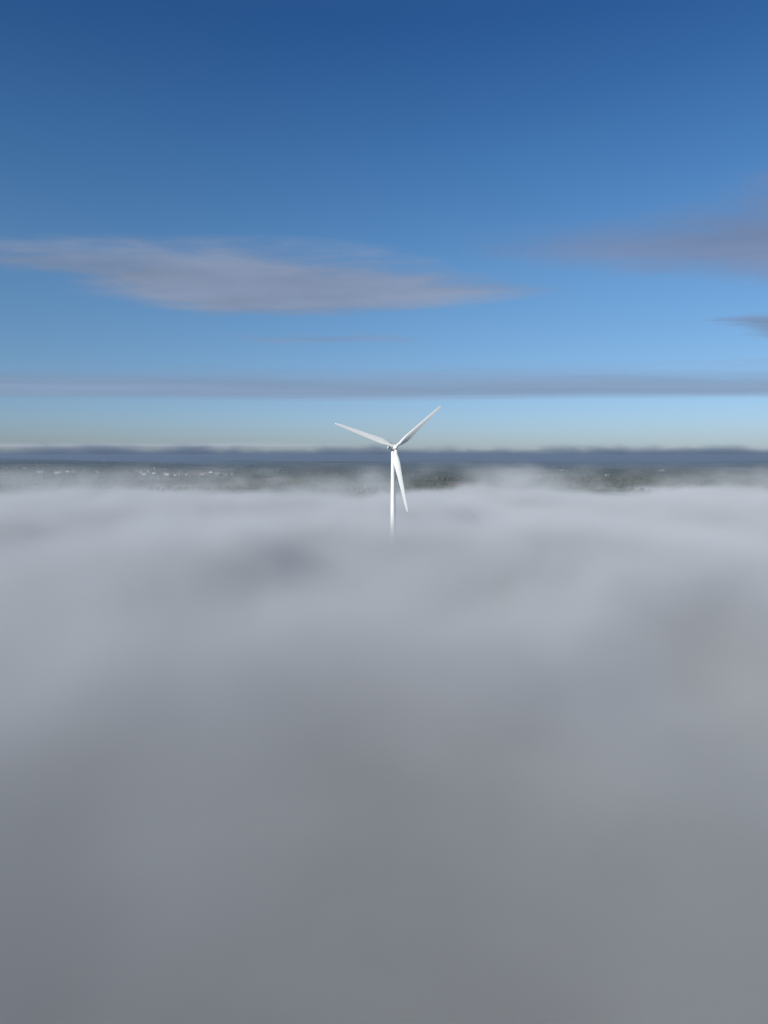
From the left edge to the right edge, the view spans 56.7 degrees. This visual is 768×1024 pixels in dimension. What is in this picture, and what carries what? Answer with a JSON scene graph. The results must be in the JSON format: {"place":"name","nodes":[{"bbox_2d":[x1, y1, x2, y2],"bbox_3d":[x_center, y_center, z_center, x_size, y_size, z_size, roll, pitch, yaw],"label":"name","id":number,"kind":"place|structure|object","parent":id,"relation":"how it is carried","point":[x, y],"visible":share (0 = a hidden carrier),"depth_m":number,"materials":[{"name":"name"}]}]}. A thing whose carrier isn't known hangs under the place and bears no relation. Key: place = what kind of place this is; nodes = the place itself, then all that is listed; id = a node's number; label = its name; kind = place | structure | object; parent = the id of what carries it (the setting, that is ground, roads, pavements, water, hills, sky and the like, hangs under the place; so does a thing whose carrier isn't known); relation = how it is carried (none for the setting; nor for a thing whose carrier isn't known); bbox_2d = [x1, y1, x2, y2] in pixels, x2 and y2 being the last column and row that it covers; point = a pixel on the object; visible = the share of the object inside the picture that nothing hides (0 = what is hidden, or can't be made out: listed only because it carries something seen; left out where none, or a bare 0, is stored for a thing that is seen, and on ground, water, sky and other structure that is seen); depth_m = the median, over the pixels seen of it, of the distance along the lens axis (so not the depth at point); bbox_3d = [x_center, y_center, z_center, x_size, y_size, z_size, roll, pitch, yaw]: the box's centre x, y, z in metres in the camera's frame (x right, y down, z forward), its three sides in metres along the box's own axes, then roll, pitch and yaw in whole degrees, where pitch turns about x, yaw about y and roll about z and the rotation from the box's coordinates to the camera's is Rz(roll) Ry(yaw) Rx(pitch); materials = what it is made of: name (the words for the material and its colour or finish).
{"place":"outdoors","nodes":[
{"label":"outdoors","id":0,"kind":"place"},
{"bbox_2d":[0,244,506,311],"bbox_3d":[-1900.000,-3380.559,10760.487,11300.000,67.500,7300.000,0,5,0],"label":"cloud","id":1,"kind":"structure","parent":0,"point":[220,280],"depth_m":10278.61,"materials":[{"name":"grey"}]},
{"bbox_2d":[0,454,767,1023],"bbox_3d":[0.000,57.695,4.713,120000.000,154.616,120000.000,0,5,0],"label":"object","id":2,"kind":"structure","parent":0,"point":[286,756],"depth_m":188.91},
{"bbox_2d":[0,459,767,497],"bbox_3d":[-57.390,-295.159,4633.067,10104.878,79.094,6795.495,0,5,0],"label":"distant trees","id":3,"kind":"object","parent":2,"relation":"on","point":[78,476],"visible":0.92,"depth_m":2119.88,"materials":[{"name":"green plant"}]},
{"bbox_2d":[335,406,440,578],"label":"wind turbine","id":4,"kind":"object","parent":2,"relation":"on","point":[395,462],"visible":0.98,"depth_m":441.30,"materials":[{"name":"metal"}]},
{"bbox_2d":[0,375,767,399],"bbox_3d":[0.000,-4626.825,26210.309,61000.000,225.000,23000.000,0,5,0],"label":"cloud","id":5,"kind":"structure","parent":0,"point":[496,387],"depth_m":25045.92,"materials":[{"name":"grey"}]},
{"bbox_2d":[0,0,767,454],"label":"sky","id":6,"kind":"structure","parent":0,"point":[458,142],"materials":[{"name":"blue"}]},
{"bbox_2d":[569,216,767,273],"bbox_3d":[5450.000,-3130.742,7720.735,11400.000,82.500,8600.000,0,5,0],"label":"cloud","id":7,"kind":"structure","parent":0,"point":[738,244],"depth_m":8513.97,"materials":[{"name":"grey"}]},
{"bbox_2d":[735,317,767,330],"bbox_3d":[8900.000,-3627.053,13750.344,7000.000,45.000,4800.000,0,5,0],"label":"cloud","id":8,"kind":"structure","parent":0,"point":[763,321],"depth_m":13325.76,"materials":[{"name":"grey"}]}
]}

